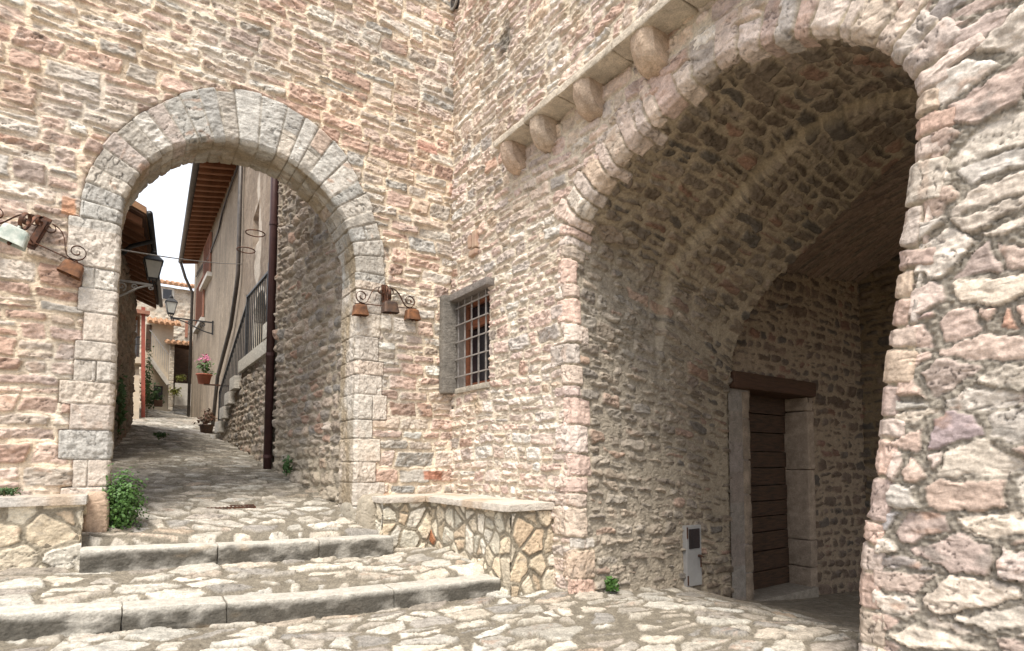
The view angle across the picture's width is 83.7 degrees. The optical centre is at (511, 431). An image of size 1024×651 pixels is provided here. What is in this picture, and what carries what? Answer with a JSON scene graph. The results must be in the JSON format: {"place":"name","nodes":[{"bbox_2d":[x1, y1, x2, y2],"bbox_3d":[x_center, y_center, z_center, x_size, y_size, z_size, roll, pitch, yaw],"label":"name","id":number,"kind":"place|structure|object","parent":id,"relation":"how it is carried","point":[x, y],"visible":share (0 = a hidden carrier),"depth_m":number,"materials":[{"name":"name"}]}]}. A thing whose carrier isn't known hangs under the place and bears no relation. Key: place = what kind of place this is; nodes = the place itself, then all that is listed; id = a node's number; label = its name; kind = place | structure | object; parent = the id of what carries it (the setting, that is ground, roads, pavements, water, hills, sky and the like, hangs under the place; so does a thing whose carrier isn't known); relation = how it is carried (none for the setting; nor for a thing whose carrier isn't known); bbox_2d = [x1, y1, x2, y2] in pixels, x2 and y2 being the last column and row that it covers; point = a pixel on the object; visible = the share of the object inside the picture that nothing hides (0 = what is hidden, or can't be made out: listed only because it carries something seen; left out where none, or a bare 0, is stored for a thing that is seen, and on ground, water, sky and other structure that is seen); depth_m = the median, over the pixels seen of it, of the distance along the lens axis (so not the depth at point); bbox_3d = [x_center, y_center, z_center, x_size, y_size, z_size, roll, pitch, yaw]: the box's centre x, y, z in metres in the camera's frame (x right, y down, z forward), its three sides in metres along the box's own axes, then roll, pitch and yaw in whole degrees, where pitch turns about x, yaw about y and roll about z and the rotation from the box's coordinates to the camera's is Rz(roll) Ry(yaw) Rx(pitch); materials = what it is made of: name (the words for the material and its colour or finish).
{"place":"outdoors","nodes":[
{"label":"outdoors","id":0,"kind":"place"},
{"bbox_2d":[135,163,194,290],"label":"sky","id":1,"kind":"structure","parent":0,"point":[166,197],"materials":[{"name":"white"}]},
{"bbox_2d":[131,407,216,434],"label":"alley path","id":2,"kind":"structure","parent":0,"point":[174,419],"depth_m":16.74,"materials":[{"name":"beige stone"}]},
{"bbox_2d":[132,306,149,418],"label":"balcony house","id":3,"kind":"structure","parent":2,"relation":"on","point":[142,312],"depth_m":18.63,"materials":[{"name":"beige stone"}]},
{"bbox_2d":[139,332,153,417],"bbox_3d":[-12.138,-1.829,19.009,0.413,3.007,0.626,2,-4,-35],"label":"vine","id":4,"kind":"object","parent":3,"relation":"attached to","point":[147,384],"visible":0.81,"depth_m":18.99,"materials":[{"name":"green plant"}]},
{"bbox_2d":[140,382,164,409],"bbox_3d":[-14.768,-1.384,23.370,1.020,1.258,0.761,2,-4,-35],"label":"bush","id":5,"kind":"object","parent":2,"relation":"on","point":[155,395],"visible":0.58,"depth_m":23.37,"materials":[{"name":"green plant"}]},
{"bbox_2d":[154,400,162,406],"bbox_3d":[-14.520,-1.144,23.465,0.294,0.255,0.350,2,-4,-35],"label":"planter box","id":6,"kind":"object","parent":2,"relation":"on","point":[158,403],"visible":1,"depth_m":23.34,"materials":[{"name":"brown wood"}]},
{"bbox_2d":[145,316,180,410],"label":"plastered wing","id":7,"kind":"structure","parent":2,"relation":"on","point":[161,329],"depth_m":24.50,"materials":[{"name":"beige paint"}]},
{"bbox_2d":[145,324,151,350],"bbox_3d":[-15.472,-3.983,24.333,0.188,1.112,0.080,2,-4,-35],"label":"door","id":8,"kind":"structure","parent":7,"relation":"in","point":[148,327],"depth_m":24.30,"materials":[{"name":"brown wood"}]},
{"bbox_2d":[147,330,168,384],"bbox_3d":[-14.920,-3.050,24.137,0.858,2.266,0.825,2,-4,-35],"label":"flight of steps","id":9,"kind":"object","parent":7,"relation":"attached to","point":[158,368],"visible":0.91,"depth_m":23.83,"materials":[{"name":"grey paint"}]},
{"bbox_2d":[153,386,162,398],"bbox_3d":[-15.125,-1.652,24.432,0.326,0.551,0.080,2,-4,-35],"label":"window","id":10,"kind":"structure","parent":7,"relation":"in","point":[160,393],"depth_m":24.44,"materials":[{"name":"black glass"}]},
{"bbox_2d":[137,279,193,408],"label":"house","id":11,"kind":"structure","parent":2,"relation":"on","point":[182,297],"depth_m":26.60,"materials":[{"name":"stone"}]},
{"bbox_2d":[161,286,173,299],"bbox_3d":[-15.936,-6.369,26.434,0.542,0.602,0.100,2,-4,-35],"label":"window frame","id":12,"kind":"structure","parent":11,"relation":"in","point":[166,291],"depth_m":26.38,"materials":[{"name":"white paint"}]},
{"bbox_2d":[164,339,192,410],"bbox_3d":[-14.299,-2.430,24.708,1.297,3.212,2.178,2,-4,-35],"label":"porch","id":13,"kind":"object","parent":2,"relation":"on","point":[178,356],"visible":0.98,"depth_m":24.16,"materials":[{"name":"stone"}]},
{"bbox_2d":[168,385,181,397],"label":"potted flowers","id":14,"kind":"object","parent":13,"relation":"on","point":[174,391],"visible":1,"depth_m":23.76,"materials":[{"name":"green plant"}]},
{"bbox_2d":[192,408,216,433],"bbox_3d":[-7.760,-0.247,14.520,0.461,0.708,0.545,-1,-3,15],"label":"flower pot","id":15,"kind":"object","parent":2,"relation":"on","point":[205,427],"visible":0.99,"depth_m":14.46,"materials":[{"name":"ceramic"}]},
{"bbox_2d":[178,161,244,421],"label":"stucco house","id":16,"kind":"structure","parent":2,"relation":"on","point":[214,283],"depth_m":18.35,"materials":[{"name":"paint"}]},
{"bbox_2d":[121,249,235,263],"bbox_3d":[-5.901,-3.236,10.702,0.020,2.560,8.077,1,-3,-15],"label":"cable","id":17,"kind":"object","parent":16,"relation":"attached to","point":[173,257],"visible":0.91,"depth_m":9.19,"materials":[{"name":"black rubber"}]},
{"bbox_2d":[165,294,213,334],"bbox_3d":[-10.255,-3.712,18.190,1.368,1.140,0.339,2,-4,-35],"label":"street lamp","id":18,"kind":"object","parent":16,"relation":"attached to","point":[171,302],"visible":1,"depth_m":17.89,"materials":[{"name":"black metal"}]},
{"bbox_2d":[195,165,238,276],"bbox_3d":[-10.072,-6.565,19.263,0.064,0.936,9.767,2,-4,-35],"label":"cable","id":19,"kind":"object","parent":16,"relation":"attached to","point":[215,238],"visible":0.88,"depth_m":17.70,"materials":[{"name":"black rubber"}]},
{"bbox_2d":[211,166,242,424],"bbox_3d":[-7.959,-4.540,15.964,0.117,8.719,3.636,2,-4,-35],"label":"drainpipe","id":20,"kind":"object","parent":16,"relation":"attached to","point":[238,262],"visible":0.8,"depth_m":14.62,"materials":[{"name":"grey metal"}]},
{"bbox_3d":[-8.097,-1.258,15.652,0.600,0.020,0.200,2,-4,-35],"label":"pot shelf","id":21,"kind":"object","parent":16,"relation":"attached to","visible":0},
{"bbox_2d":[196,354,216,383],"bbox_3d":[-8.343,-1.696,15.497,0.522,0.827,0.470,-1,-3,21],"label":"flower pot","id":22,"kind":"object","parent":21,"relation":"on","point":[204,377],"visible":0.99,"depth_m":15.42,"materials":[{"name":"ceramic"}]},
{"bbox_2d":[174,374,186,382],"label":"potted flowers","id":23,"kind":"object","parent":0,"point":[179,377],"visible":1,"depth_m":24.15,"materials":[{"name":"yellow plant"}]},
{"bbox_2d":[81,425,378,546],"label":"alley path","id":24,"kind":"structure","parent":0,"point":[191,477],"depth_m":6.80,"materials":[{"name":"beige stone"}]},
{"bbox_2d":[101,463,148,530],"bbox_3d":[-3.603,0.687,5.314,0.434,0.788,0.426,0,-3,2],"label":"shrub","id":25,"kind":"object","parent":24,"relation":"on","point":[123,500],"visible":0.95,"depth_m":5.26,"materials":[{"name":"green plant"}]},
{"bbox_2d":[113,201,162,449],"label":"old house","id":26,"kind":"structure","parent":24,"relation":"on","point":[138,232],"depth_m":10.55,"materials":[{"name":"stone"}]},
{"bbox_2d":[115,355,128,438],"bbox_3d":[-6.788,-0.559,9.932,0.220,1.368,2.308,2,-4,-35],"label":"climbing plant","id":27,"kind":"object","parent":26,"relation":"attached to","point":[122,392],"visible":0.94,"depth_m":9.74,"materials":[{"name":"green plant"}]},
{"bbox_2d":[119,249,163,296],"bbox_3d":[-5.886,-2.461,8.968,0.701,0.912,0.272,2,-4,-35],"label":"street lamp","id":28,"kind":"object","parent":26,"relation":"attached to","point":[153,265],"visible":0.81,"depth_m":9.01,"materials":[{"name":"black metal"}]},
{"bbox_2d":[153,431,168,439],"bbox_3d":[-6.567,0.082,10.703,0.283,0.174,0.204,2,-4,-35],"label":"weed","id":29,"kind":"object","parent":24,"relation":"on","point":[159,434],"visible":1,"depth_m":10.68,"materials":[{"name":"green plant"}]},
{"bbox_2d":[0,0,454,532],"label":"gateway wall","id":30,"kind":"structure","parent":24,"relation":"on","point":[337,116],"depth_m":6.05,"materials":[{"name":"stone"}]},
{"bbox_2d":[0,209,86,265],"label":"bell bracket","id":31,"kind":"object","parent":30,"relation":"attached to","point":[42,224],"visible":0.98,"depth_m":5.02,"materials":[{"name":"metal"}]},
{"bbox_2d":[0,223,29,251],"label":"bell","id":32,"kind":"object","parent":31,"relation":"hanging from","point":[17,237],"visible":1,"depth_m":4.70,"materials":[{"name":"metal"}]},
{"bbox_2d":[56,259,83,280],"bbox_3d":[-3.974,-1.459,5.146,0.196,0.176,0.116,2,-4,-35],"label":"bell","id":33,"kind":"object","parent":31,"relation":"hanging from","point":[71,269],"visible":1,"depth_m":5.12,"materials":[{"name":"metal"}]},
{"bbox_2d":[355,284,415,308],"bbox_3d":[-1.433,-1.611,6.762,0.779,0.324,0.355,2,-4,-35],"label":"bell bracket","id":34,"kind":"object","parent":30,"relation":"attached to","point":[385,290],"visible":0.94,"depth_m":6.85,"materials":[{"name":"metal"}]},
{"bbox_2d":[352,302,368,316],"bbox_3d":[-1.768,-1.417,6.673,0.187,0.168,0.116,2,-4,-35],"label":"bell","id":35,"kind":"object","parent":34,"relation":"hanging from","point":[360,309],"visible":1,"depth_m":6.63,"materials":[{"name":"metal"}]},
{"bbox_2d":[381,299,399,313],"bbox_3d":[-1.404,-1.435,6.608,0.196,0.174,0.122,2,-4,-35],"label":"bell","id":36,"kind":"object","parent":34,"relation":"hanging from","point":[389,307],"visible":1,"depth_m":6.57,"materials":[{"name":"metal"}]},
{"bbox_2d":[404,307,420,321],"bbox_3d":[-1.227,-1.439,7.050,0.196,0.174,0.122,2,-4,-35],"label":"bell","id":37,"kind":"object","parent":34,"relation":"hanging from","point":[412,314],"visible":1,"depth_m":7.00,"materials":[{"name":"metal"}]},
{"bbox_2d":[207,504,255,508],"bbox_3d":[-3.232,0.888,6.438,0.620,0.100,0.130,2,-4,-35],"label":"drain grate","id":38,"kind":"object","parent":24,"relation":"on","point":[244,506],"visible":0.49,"depth_m":6.49,"materials":[{"name":"metal"}]},
{"bbox_2d":[210,262,277,468],"bbox_3d":[-5.440,-0.777,11.768,0.606,4.100,6.502,2,-4,-35],"label":"outdoor stair","id":39,"kind":"object","parent":24,"relation":"on","point":[241,409],"visible":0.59,"depth_m":10.91,"materials":[{"name":"stone"}]},
{"bbox_2d":[236,167,280,373],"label":"stucco house","id":40,"kind":"structure","parent":24,"relation":"on","point":[256,220],"depth_m":13.23,"materials":[{"name":"paint"}]},
{"bbox_2d":[282,455,292,474],"bbox_3d":[-3.238,0.500,8.225,0.208,0.334,0.167,-2,-4,29],"label":"weed","id":41,"kind":"object","parent":24,"relation":"on","point":[286,466],"visible":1,"depth_m":8.19,"materials":[{"name":"green plant"}]},
{"bbox_2d":[272,182,342,503],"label":"rubble wall","id":42,"kind":"structure","parent":24,"relation":"on","point":[306,421],"depth_m":8.05,"materials":[{"name":"stone"}]},
{"bbox_2d":[263,177,278,468],"bbox_3d":[-3.803,-3.418,9.126,0.149,8.120,0.139,2,-4,-35],"label":"drainpipe","id":43,"kind":"object","parent":42,"relation":"attached to","point":[270,339],"visible":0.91,"depth_m":8.98,"materials":[{"name":"brown metal"}]},
{"bbox_2d":[0,586,861,650],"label":"plaza ground","id":44,"kind":"structure","parent":0,"point":[555,618],"depth_m":4.21,"materials":[{"name":"beige stone"}]},
{"bbox_2d":[0,547,483,606],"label":"step tread","id":45,"kind":"object","parent":44,"relation":"on","point":[36,586],"visible":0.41,"depth_m":4.85,"materials":[{"name":"beige stone"}]},
{"bbox_2d":[0,493,87,570],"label":"stone bench","id":46,"kind":"object","parent":45,"relation":"on","point":[42,530],"visible":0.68,"depth_m":4.70,"materials":[{"name":"stone"}]},
{"bbox_2d":[0,487,22,495],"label":"weed","id":47,"kind":"object","parent":46,"relation":"on","point":[7,491],"visible":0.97,"depth_m":4.78,"materials":[{"name":"green plant"}]},
{"bbox_2d":[79,534,393,572],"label":"kerb","id":48,"kind":"structure","parent":45,"relation":"on","point":[99,559],"depth_m":5.30,"materials":[{"name":"stone"}]},
{"bbox_2d":[372,493,554,596],"bbox_3d":[-0.634,1.216,6.123,1.158,0.993,2.148,2,-4,-35],"label":"stone bench","id":49,"kind":"object","parent":45,"relation":"on","point":[509,542],"visible":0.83,"depth_m":5.70,"materials":[{"name":"stone"}]},
{"bbox_2d":[0,574,500,640],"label":"kerb","id":50,"kind":"structure","parent":44,"relation":"on","point":[32,621],"depth_m":4.30,"materials":[{"name":"stone"}]},
{"bbox_2d":[604,576,619,593],"bbox_3d":[0.956,1.487,5.470,0.154,0.206,0.164,0,-3,6],"label":"weed","id":51,"kind":"object","parent":44,"relation":"on","point":[610,583],"visible":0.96,"depth_m":5.45,"materials":[{"name":"green plant"}]},
{"bbox_2d":[439,0,1023,650],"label":"stone building","id":52,"kind":"structure","parent":44,"relation":"on","point":[741,282],"depth_m":5.57,"materials":[{"name":"stone"}]},
{"bbox_2d":[439,277,494,393],"bbox_3d":[-0.486,-1.122,7.014,0.408,1.273,1.010,2,-4,-35],"label":"window","id":53,"kind":"structure","parent":52,"relation":"in","point":[464,341],"depth_m":7.24,"materials":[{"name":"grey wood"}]},
{"bbox_2d":[682,525,703,586],"bbox_3d":[1.987,1.364,6.279,0.252,0.655,0.109,2,-4,-35],"label":"meter box","id":54,"kind":"object","parent":52,"relation":"attached to","point":[692,555],"visible":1,"depth_m":6.24,"materials":[{"name":"grey metal"}]},
{"bbox_2d":[682,525,701,586],"bbox_3d":[1.977,1.365,6.293,0.250,0.655,0.075,2,-4,-35],"label":"door panel","id":55,"kind":"structure","parent":54,"relation":"in","point":[691,561],"depth_m":6.23,"materials":[{"name":"grey metal"}]},
{"bbox_2d":[689,528,699,548],"bbox_3d":[1.999,1.178,6.271,0.180,0.215,0.014,2,-4,-35],"label":"window","id":56,"kind":"structure","parent":54,"relation":"in","point":[694,534],"depth_m":6.26,"materials":[{"name":"black glass"}]},
{"bbox_2d":[729,395,789,589],"bbox_3d":[3.283,0.790,7.629,1.380,2.558,0.081,2,-4,-35],"label":"door","id":57,"kind":"structure","parent":52,"relation":"in","point":[771,564],"depth_m":7.72,"materials":[{"name":"brown wood"}]}
]}

